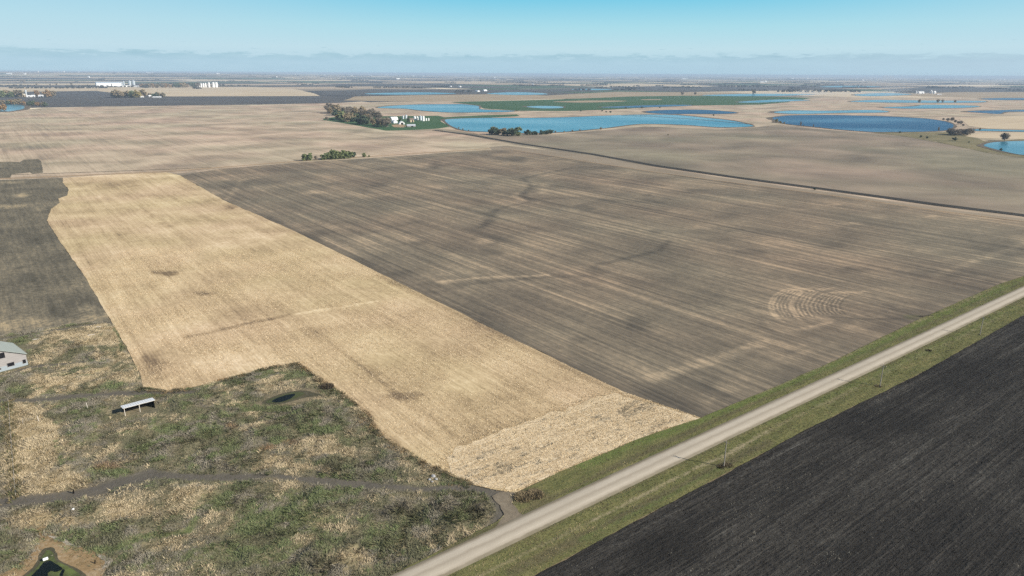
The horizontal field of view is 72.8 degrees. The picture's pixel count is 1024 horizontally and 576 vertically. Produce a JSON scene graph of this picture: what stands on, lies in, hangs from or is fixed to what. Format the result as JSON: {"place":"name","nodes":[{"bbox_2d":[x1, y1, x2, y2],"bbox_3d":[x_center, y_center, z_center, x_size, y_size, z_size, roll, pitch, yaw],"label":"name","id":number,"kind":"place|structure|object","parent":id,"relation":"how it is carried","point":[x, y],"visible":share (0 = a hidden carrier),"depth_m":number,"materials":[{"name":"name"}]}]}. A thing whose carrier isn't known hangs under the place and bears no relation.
{"place":"outdoors","nodes":[
{"label":"outdoors","id":0,"kind":"place"},
{"bbox_2d":[0,104,23,111],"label":"pond","id":1,"kind":"structure","parent":0,"point":[12,107],"depth_m":2269.89,"materials":[{"name":"teal liquid"}]},
{"bbox_2d":[7,104,30,111],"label":"shore","id":2,"kind":"structure","parent":0,"point":[26,107],"depth_m":2278.97,"materials":[{"name":"beige soil"}]},
{"bbox_2d":[0,104,6,110],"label":"tree","id":3,"kind":"object","parent":2,"relation":"on","point":[3,107],"visible":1,"depth_m":2088.55,"materials":[{"name":"orange plant"}]},
{"bbox_2d":[0,159,42,177],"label":"plot","id":4,"kind":"object","parent":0,"point":[32,166],"visible":1,"depth_m":864.46,"materials":[{"name":"soil"}]},
{"bbox_2d":[32,561,62,575],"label":"pond","id":5,"kind":"structure","parent":0,"point":[45,568],"depth_m":167.31,"materials":[{"name":"black liquid"}]},
{"bbox_2d":[0,84,94,84],"bbox_3d":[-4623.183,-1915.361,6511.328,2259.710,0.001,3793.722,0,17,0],"label":"field","id":6,"kind":"structure","parent":0,"point":[48,84],"depth_m":6246.45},
{"bbox_2d":[26,550,79,575],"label":"grass","id":7,"kind":"structure","parent":0,"point":[68,571],"depth_m":167.08,"materials":[{"name":"green plant"}]},
{"bbox_2d":[23,547,85,575],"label":"shore","id":8,"kind":"structure","parent":0,"point":[52,549],"depth_m":169.50,"materials":[{"name":"green plant"}]},
{"bbox_2d":[0,527,110,575],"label":"shore","id":9,"kind":"structure","parent":0,"point":[74,560],"depth_m":170.91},
{"bbox_2d":[0,178,111,334],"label":"worked field","id":10,"kind":"structure","parent":0,"point":[44,283],"depth_m":419.80,"materials":[{"name":"soil"}]},
{"bbox_2d":[0,85,118,86],"bbox_3d":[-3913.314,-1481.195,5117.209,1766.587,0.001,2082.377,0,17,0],"label":"field","id":11,"kind":"structure","parent":0,"point":[43,86],"depth_m":5453.78,"materials":[{"name":"beige soil"}]},
{"bbox_2d":[95,82,121,85],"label":"storage building","id":12,"kind":"structure","parent":11,"relation":"on","point":[109,83],"depth_m":5553.42,"materials":[{"name":"white metal"}]},
{"bbox_2d":[48,535,79,546],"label":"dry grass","id":13,"kind":"structure","parent":0,"point":[66,542],"depth_m":177.10,"materials":[{"name":"beige plant"}]},
{"bbox_2d":[98,554,112,568],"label":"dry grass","id":14,"kind":"structure","parent":0,"point":[104,558],"depth_m":170.30,"materials":[{"name":"beige plant"}]},
{"bbox_2d":[11,167,206,174],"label":"ditch","id":15,"kind":"object","parent":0,"point":[101,171],"visible":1,"depth_m":833.12,"materials":[{"name":"soil"}]},
{"bbox_2d":[0,87,318,95],"bbox_3d":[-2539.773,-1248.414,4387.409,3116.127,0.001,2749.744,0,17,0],"label":"field","id":16,"kind":"structure","parent":0,"point":[220,91],"depth_m":4407.65,"materials":[{"name":"beige soil"}]},
{"bbox_2d":[0,91,362,107],"bbox_3d":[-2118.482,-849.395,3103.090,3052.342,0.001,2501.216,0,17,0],"label":"field","id":17,"kind":"structure","parent":0,"point":[81,99],"depth_m":2947.44,"materials":[{"name":"grey soil"}]},
{"bbox_2d":[7,91,14,96],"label":"tree","id":18,"kind":"object","parent":17,"relation":"on","point":[10,94],"visible":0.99,"depth_m":3168.42,"materials":[{"name":"green plant"}]},
{"bbox_2d":[14,90,23,96],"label":"tree","id":19,"kind":"object","parent":17,"relation":"on","point":[18,92],"visible":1,"depth_m":3186.66,"materials":[{"name":"green plant"}]},
{"bbox_2d":[42,89,50,96],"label":"tree","id":20,"kind":"object","parent":17,"relation":"on","point":[46,92],"visible":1,"depth_m":3167.20,"materials":[{"name":"orange plant"}]},
{"bbox_2d":[113,91,122,96],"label":"tree","id":21,"kind":"object","parent":17,"relation":"on","point":[118,94],"visible":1,"depth_m":3163.38,"materials":[{"name":"brown plant"}]},
{"bbox_2d":[127,90,134,97],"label":"tree","id":22,"kind":"object","parent":17,"relation":"on","point":[130,93],"visible":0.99,"depth_m":3191.92,"materials":[{"name":"green plant"}]},
{"bbox_2d":[133,91,140,97],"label":"tree","id":23,"kind":"object","parent":17,"relation":"on","point":[135,93],"visible":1,"depth_m":3182.03,"materials":[{"name":"orange plant"}]},
{"bbox_2d":[0,148,490,178],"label":"field edge","id":24,"kind":"object","parent":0,"point":[222,167],"visible":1,"depth_m":864.23,"materials":[{"name":"beige plant"}]},
{"bbox_2d":[306,153,311,159],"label":"bush","id":25,"kind":"object","parent":24,"relation":"on","point":[309,156],"visible":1,"depth_m":945.81,"materials":[{"name":"green plant"}]},
{"bbox_2d":[0,321,513,575],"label":"pasture","id":26,"kind":"structure","parent":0,"point":[116,482],"depth_m":201.09,"materials":[{"name":"green plant"}]},
{"bbox_2d":[7,399,15,495],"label":"fence","id":27,"kind":"object","parent":26,"relation":"on","point":[11,445],"visible":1,"depth_m":219.39,"materials":[{"name":"brown wood"}]},
{"bbox_2d":[0,396,25,504],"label":"fence weeds","id":28,"kind":"object","parent":26,"relation":"on","point":[7,451],"visible":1,"depth_m":219.37,"materials":[{"name":"beige plant"}]},
{"bbox_2d":[121,398,154,415],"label":"cattle shelter","id":29,"kind":"object","parent":26,"relation":"on","point":[137,404],"visible":1,"depth_m":246.09,"materials":[{"name":"white metal"}]},
{"bbox_2d":[314,377,323,381],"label":"weed clump","id":30,"kind":"object","parent":26,"relation":"on","point":[319,379],"visible":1,"depth_m":269.87,"materials":[{"name":"beige plant"}]},
{"bbox_2d":[320,383,333,389],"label":"weed clump","id":31,"kind":"object","parent":26,"relation":"on","point":[327,385],"visible":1,"depth_m":264.37,"materials":[{"name":"green plant"}]},
{"bbox_2d":[272,394,294,402],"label":"pond","id":32,"kind":"structure","parent":0,"point":[283,398],"depth_m":255.18,"materials":[{"name":"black liquid"}]},
{"bbox_2d":[266,392,303,402],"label":"pond","id":33,"kind":"structure","parent":0,"point":[297,394],"depth_m":256.86,"materials":[{"name":"plant"}]},
{"bbox_2d":[251,388,326,406],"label":"shore","id":34,"kind":"structure","parent":0,"point":[296,401],"depth_m":255.57,"materials":[{"name":"soil"}]},
{"bbox_2d":[262,390,323,404],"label":"shore","id":35,"kind":"structure","parent":0,"point":[308,394],"depth_m":257.07,"materials":[{"name":"brown soil"}]},
{"bbox_2d":[47,172,699,492],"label":"stubble field","id":36,"kind":"structure","parent":0,"point":[93,220],"depth_m":339.44,"materials":[{"name":"beige plant"}]},
{"bbox_2d":[132,362,473,490],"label":"field edge weeds","id":37,"kind":"object","parent":36,"relation":"on","point":[334,391],"visible":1,"depth_m":250.28,"materials":[{"name":"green plant"}]},
{"bbox_2d":[323,116,449,130],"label":"lawn","id":38,"kind":"structure","parent":0,"point":[434,122],"depth_m":1628.15,"materials":[{"name":"green plant"}]},
{"bbox_2d":[338,111,344,119],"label":"tree","id":39,"kind":"object","parent":38,"relation":"on","point":[341,114],"visible":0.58,"depth_m":1743.93,"materials":[{"name":"green plant"}]},
{"bbox_2d":[343,113,350,121],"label":"tree","id":40,"kind":"object","parent":38,"relation":"on","point":[347,115],"visible":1,"depth_m":1687.15,"materials":[{"name":"brown plant"}]},
{"bbox_2d":[354,115,362,122],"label":"tree","id":41,"kind":"object","parent":38,"relation":"on","point":[358,120],"visible":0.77,"depth_m":1629.98,"materials":[{"name":"green plant"}]},
{"bbox_2d":[361,115,369,124],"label":"tree","id":42,"kind":"object","parent":38,"relation":"on","point":[365,119],"visible":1,"depth_m":1601.52,"materials":[{"name":"green plant"}]},
{"bbox_2d":[374,111,382,118],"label":"tree","id":43,"kind":"object","parent":38,"relation":"on","point":[376,115],"visible":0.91,"depth_m":1742.41,"materials":[{"name":"brown plant"}]},
{"bbox_2d":[382,117,391,126],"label":"tree","id":44,"kind":"object","parent":38,"relation":"on","point":[387,120],"visible":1,"depth_m":1530.39,"materials":[{"name":"brown plant"}]},
{"bbox_2d":[392,124,405,126],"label":"yard","id":45,"kind":"structure","parent":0,"point":[398,125],"depth_m":1588.10,"materials":[{"name":"beige soil"}]},
{"bbox_2d":[366,92,455,94],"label":"pond","id":46,"kind":"structure","parent":0,"point":[411,93],"depth_m":4055.80,"materials":[{"name":"teal liquid"}]},
{"bbox_2d":[378,104,509,111],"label":"pond","id":47,"kind":"structure","parent":0,"point":[448,107],"depth_m":2401.33,"materials":[{"name":"teal liquid"}]},
{"bbox_2d":[375,104,514,112],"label":"shore","id":48,"kind":"structure","parent":0,"point":[450,112],"depth_m":2306.16,"materials":[{"name":"beige soil"}]},
{"bbox_2d":[322,89,600,94],"bbox_3d":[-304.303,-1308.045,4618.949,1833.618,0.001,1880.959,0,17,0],"label":"field","id":49,"kind":"structure","parent":0,"point":[351,92],"depth_m":4684.22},
{"bbox_2d":[442,114,518,118],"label":"lawn","id":50,"kind":"structure","parent":0,"point":[484,116],"depth_m":1937.54,"materials":[{"name":"green plant"}]},
{"bbox_2d":[492,491,522,526],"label":"driveway","id":51,"kind":"structure","parent":0,"point":[503,500],"depth_m":192.19,"materials":[{"name":"gravel"}]},
{"bbox_2d":[0,97,1023,218],"bbox_3d":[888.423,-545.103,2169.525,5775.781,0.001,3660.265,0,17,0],"label":"field","id":52,"kind":"structure","parent":0,"point":[248,136],"depth_m":1398.38,"materials":[{"name":"soil"}]},
{"bbox_2d":[324,102,332,110],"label":"tree","id":53,"kind":"object","parent":52,"relation":"on","point":[328,104],"visible":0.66,"depth_m":2093.83,"materials":[{"name":"brown plant"}]},
{"bbox_2d":[329,149,338,159],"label":"bush","id":54,"kind":"object","parent":52,"relation":"on","point":[333,154],"visible":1,"depth_m":959.36,"materials":[{"name":"green plant"}]},
{"bbox_2d":[341,150,347,158],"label":"bush","id":55,"kind":"object","parent":52,"relation":"on","point":[344,153],"visible":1,"depth_m":968.96,"materials":[{"name":"green plant"}]},
{"bbox_2d":[346,151,352,157],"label":"bush","id":56,"kind":"object","parent":52,"relation":"on","point":[349,154],"visible":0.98,"depth_m":973.19,"materials":[{"name":"green plant"}]},
{"bbox_2d":[0,71,1023,402],"bbox_3d":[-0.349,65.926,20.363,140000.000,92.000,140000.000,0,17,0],"label":"ground","id":57,"kind":"structure","parent":0,"point":[304,81],"depth_m":9991.27,"materials":[{"name":"brown soil"}]},
{"bbox_2d":[0,71,1023,92],"bbox_3d":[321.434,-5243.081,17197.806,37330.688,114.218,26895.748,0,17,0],"label":"distant woods","id":58,"kind":"object","parent":57,"relation":"on","point":[392,78],"visible":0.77,"depth_m":7228.14,"materials":[{"name":"plant"}]},
{"bbox_2d":[0,0,1023,77],"label":"sky","id":59,"kind":"structure","parent":0,"point":[808,38],"materials":[{"name":"blue"}]},
{"bbox_2d":[487,92,544,94],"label":"pond","id":60,"kind":"structure","parent":0,"point":[516,93],"depth_m":4168.36,"materials":[{"name":"teal liquid"}]},
{"bbox_2d":[47,209,1023,575],"bbox_3d":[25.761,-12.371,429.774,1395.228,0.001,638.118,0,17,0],"label":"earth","id":61,"kind":"structure","parent":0,"point":[641,517],"depth_m":208.24,"materials":[{"name":"brown soil"}]},
{"bbox_2d":[0,341,27,371],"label":"barn","id":62,"kind":"structure","parent":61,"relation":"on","point":[12,355],"depth_m":279.97,"materials":[{"name":"white metal"}]},
{"bbox_2d":[528,106,562,107],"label":"pond","id":63,"kind":"structure","parent":0,"point":[545,106],"depth_m":2529.67,"materials":[{"name":"teal liquid"}]},
{"bbox_2d":[347,92,747,100],"bbox_3d":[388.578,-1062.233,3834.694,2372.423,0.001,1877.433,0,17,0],"label":"field","id":64,"kind":"structure","parent":0,"point":[481,97],"depth_m":3599.53,"materials":[{"name":"soil"}]},
{"bbox_2d":[430,390,698,492],"bbox_3d":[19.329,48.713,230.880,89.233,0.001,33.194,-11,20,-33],"label":"stubble field","id":65,"kind":"structure","parent":0,"point":[545,455],"depth_m":226.88,"materials":[{"name":"beige plant"}]},
{"bbox_2d":[554,100,620,102],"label":"field","id":66,"kind":"structure","parent":0,"point":[588,101],"depth_m":3025.62,"materials":[{"name":"beige soil"}]},
{"bbox_2d":[439,114,753,132],"bbox_3d":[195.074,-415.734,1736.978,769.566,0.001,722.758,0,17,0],"label":"shore","id":67,"kind":"structure","parent":0,"point":[584,116],"depth_m":1817.03,"materials":[{"name":"brown soil"}]},
{"bbox_2d":[445,115,752,132],"bbox_3d":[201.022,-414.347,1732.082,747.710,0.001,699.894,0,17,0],"label":"pond","id":68,"kind":"structure","parent":0,"point":[561,124],"depth_m":1710.31,"materials":[{"name":"teal liquid"}]},
{"bbox_2d":[181,149,1023,417],"bbox_3d":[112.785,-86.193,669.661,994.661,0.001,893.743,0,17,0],"label":"tilled field","id":69,"kind":"structure","parent":0,"point":[699,297],"depth_m":460.96,"materials":[{"name":"soil"}]},
{"bbox_2d":[548,83,709,85],"bbox_3d":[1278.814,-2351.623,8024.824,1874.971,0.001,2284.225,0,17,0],"label":"field","id":70,"kind":"structure","parent":0,"point":[635,84],"depth_m":7679.27,"materials":[{"name":"beige soil"}]},
{"bbox_2d":[455,96,808,110],"bbox_3d":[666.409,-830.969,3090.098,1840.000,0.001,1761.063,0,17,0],"label":"field","id":71,"kind":"structure","parent":0,"point":[637,100],"depth_m":2921.32,"materials":[{"name":"green plant"}]},
{"bbox_2d":[608,105,690,107],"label":"pond","id":72,"kind":"structure","parent":0,"point":[646,106],"depth_m":2581.04,"materials":[{"name":"blue liquid"}]},
{"bbox_2d":[574,86,791,90],"bbox_3d":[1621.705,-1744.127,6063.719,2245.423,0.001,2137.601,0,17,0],"label":"field","id":73,"kind":"structure","parent":0,"point":[712,88],"depth_m":5995.44,"materials":[{"name":"beige soil"}]},
{"bbox_2d":[623,115,744,123],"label":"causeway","id":74,"kind":"structure","parent":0,"point":[686,118],"depth_m":1864.17,"materials":[{"name":"beige soil"}]},
{"bbox_2d":[642,110,737,113],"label":"shore","id":75,"kind":"structure","parent":0,"point":[659,113],"depth_m":2260.82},
{"bbox_2d":[647,110,735,113],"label":"pond","id":76,"kind":"structure","parent":0,"point":[690,112],"depth_m":2197.45,"materials":[{"name":"blue liquid"}]},
{"bbox_2d":[390,276,1023,575],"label":"road verge","id":77,"kind":"structure","parent":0,"point":[644,444],"depth_m":236.40,"materials":[{"name":"green plant"}]},
{"bbox_2d":[513,490,530,501],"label":"weed clump","id":78,"kind":"object","parent":77,"relation":"on","point":[522,493],"visible":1,"depth_m":196.25,"materials":[{"name":"brown plant"}]},
{"bbox_2d":[525,487,543,499],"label":"weed clump","id":79,"kind":"object","parent":77,"relation":"on","point":[532,491],"visible":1,"depth_m":197.27,"materials":[{"name":"plant"}]},
{"bbox_2d":[391,286,1023,575],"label":"road","id":80,"kind":"structure","parent":0,"point":[447,562],"depth_m":214.91,"materials":[{"name":"beige gravel"}]},
{"bbox_2d":[434,130,1023,215],"bbox_3d":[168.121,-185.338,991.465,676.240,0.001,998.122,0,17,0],"label":"ditch","id":81,"kind":"object","parent":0,"point":[946,205],"visible":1,"depth_m":774.69,"materials":[{"name":"brown soil"}]},
{"bbox_2d":[437,124,1023,213],"bbox_3d":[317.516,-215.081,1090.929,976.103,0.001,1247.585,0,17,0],"label":"field","id":82,"kind":"structure","parent":0,"point":[902,167],"depth_m":1001.41,"materials":[{"name":"soil"}]},
{"bbox_2d":[514,127,521,135],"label":"tree","id":83,"kind":"object","parent":82,"relation":"on","point":[517,129],"visible":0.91,"depth_m":1335.50,"materials":[{"name":"green plant"}]},
{"bbox_2d":[448,297,1023,575],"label":"road verge","id":84,"kind":"structure","parent":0,"point":[527,556],"depth_m":209.73,"materials":[{"name":"green plant"}]},
{"bbox_2d":[723,462,732,467],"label":"weed clump","id":85,"kind":"object","parent":84,"relation":"on","point":[727,464],"visible":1,"depth_m":212.82,"materials":[{"name":"plant"}]},
{"bbox_2d":[490,146,1023,222],"bbox_3d":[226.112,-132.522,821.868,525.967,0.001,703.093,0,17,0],"label":"field edge","id":86,"kind":"object","parent":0,"point":[591,159],"visible":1,"depth_m":834.40,"materials":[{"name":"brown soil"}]},
{"bbox_2d":[705,94,813,95],"bbox_3d":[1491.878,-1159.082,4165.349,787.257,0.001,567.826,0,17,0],"label":"pond","id":87,"kind":"structure","parent":0,"point":[757,94],"depth_m":4194.44,"materials":[{"name":"teal liquid"}]},
{"bbox_2d":[738,99,807,102],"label":"shore","id":88,"kind":"structure","parent":0,"point":[763,102],"depth_m":3243.09,"materials":[{"name":"beige soil"}]},
{"bbox_2d":[743,99,804,102],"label":"pond","id":89,"kind":"structure","parent":0,"point":[781,100],"depth_m":3136.84,"materials":[{"name":"teal liquid"}]},
{"bbox_2d":[536,316,1023,575],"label":"ploughed field","id":90,"kind":"structure","parent":0,"point":[977,408],"depth_m":195.98,"materials":[{"name":"black soil"}]},
{"bbox_2d":[770,110,889,113],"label":"shore","id":91,"kind":"structure","parent":0,"point":[815,113],"depth_m":2345.89,"materials":[{"name":"beige soil"}]},
{"bbox_2d":[775,110,888,113],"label":"pond","id":92,"kind":"structure","parent":0,"point":[844,111],"depth_m":2277.51,"materials":[{"name":"teal liquid"}]},
{"bbox_2d":[822,86,880,86],"bbox_3d":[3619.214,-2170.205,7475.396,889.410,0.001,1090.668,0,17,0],"label":"pond","id":93,"kind":"structure","parent":0,"point":[850,86],"depth_m":7464.28,"materials":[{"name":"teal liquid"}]},
{"bbox_2d":[767,115,957,131],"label":"shore","id":94,"kind":"structure","parent":0,"point":[773,120],"depth_m":1787.66,"materials":[{"name":"brown soil"}]},
{"bbox_2d":[773,115,953,131],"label":"pond","id":95,"kind":"structure","parent":0,"point":[874,123],"depth_m":1743.92,"materials":[{"name":"blue liquid"}]},
{"bbox_2d":[855,93,910,95],"bbox_3d":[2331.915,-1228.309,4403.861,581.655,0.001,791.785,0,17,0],"label":"pond","id":96,"kind":"structure","parent":0,"point":[881,94],"depth_m":4380.58,"materials":[{"name":"teal liquid"}]},
{"bbox_2d":[850,100,985,102],"bbox_3d":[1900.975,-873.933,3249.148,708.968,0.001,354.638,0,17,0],"label":"pond","id":97,"kind":"structure","parent":0,"point":[907,101],"depth_m":3213.59,"materials":[{"name":"teal liquid"}]},
{"bbox_2d":[848,100,987,102],"bbox_3d":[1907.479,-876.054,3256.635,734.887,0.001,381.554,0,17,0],"label":"shore","id":98,"kind":"structure","parent":0,"point":[926,100],"depth_m":3273.77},
{"bbox_2d":[885,105,978,108],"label":"pond","id":99,"kind":"structure","parent":0,"point":[937,106],"depth_m":2700.27,"materials":[{"name":"teal liquid"}]},
{"bbox_2d":[882,105,981,108],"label":"shore","id":100,"kind":"structure","parent":0,"point":[925,108],"depth_m":2639.30,"materials":[{"name":"beige soil"}]},
{"bbox_2d":[876,132,1023,157],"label":"road","id":101,"kind":"structure","parent":0,"point":[958,146],"depth_m":1172.96,"materials":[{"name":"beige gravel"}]},
{"bbox_2d":[879,132,1023,156],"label":"meadow","id":102,"kind":"structure","parent":0,"point":[961,140],"depth_m":1312.48,"materials":[{"name":"beige plant"}]},
{"bbox_2d":[951,129,961,134],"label":"bush","id":103,"kind":"object","parent":102,"relation":"on","point":[957,131],"visible":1,"depth_m":1397.29,"materials":[{"name":"brown plant"}]},
{"bbox_2d":[999,132,1010,140],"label":"tree","id":104,"kind":"object","parent":102,"relation":"on","point":[1005,136],"visible":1,"depth_m":1284.18,"materials":[{"name":"brown plant"}]},
{"bbox_2d":[883,87,1023,92],"bbox_3d":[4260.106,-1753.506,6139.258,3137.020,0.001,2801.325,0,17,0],"label":"field","id":105,"kind":"structure","parent":0,"point":[959,89],"depth_m":6036.53,"materials":[{"name":"beige soil"}]},
{"bbox_2d":[904,92,1023,97],"bbox_3d":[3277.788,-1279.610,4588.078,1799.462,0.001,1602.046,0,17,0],"label":"field","id":106,"kind":"structure","parent":0,"point":[987,94],"depth_m":4453.39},
{"bbox_2d":[960,116,1023,128],"bbox_3d":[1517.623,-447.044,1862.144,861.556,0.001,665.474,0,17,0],"label":"field","id":107,"kind":"structure","parent":0,"point":[1010,122],"depth_m":1799.40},
{"bbox_2d":[968,132,1023,138],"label":"field","id":108,"kind":"structure","parent":0,"point":[1013,135],"depth_m":1404.12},
{"bbox_2d":[968,110,1023,113],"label":"pond","id":109,"kind":"structure","parent":0,"point":[996,111],"depth_m":2348.91,"materials":[{"name":"blue liquid"}]},
{"bbox_2d":[975,129,1023,131],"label":"pond","id":110,"kind":"structure","parent":0,"point":[997,130],"depth_m":1529.29,"materials":[{"name":"teal liquid"}]},
{"bbox_2d":[977,140,1023,154],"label":"shore","id":111,"kind":"structure","parent":0,"point":[982,144],"depth_m":1180.53,"materials":[{"name":"soil"}]},
{"bbox_2d":[984,141,1023,154],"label":"pond","id":112,"kind":"structure","parent":0,"point":[1015,147],"depth_m":1181.20,"materials":[{"name":"teal liquid"}]},
{"bbox_2d":[986,98,1023,99],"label":"pond","id":113,"kind":"structure","parent":0,"point":[1005,98],"depth_m":3706.72,"materials":[{"name":"blue liquid"}]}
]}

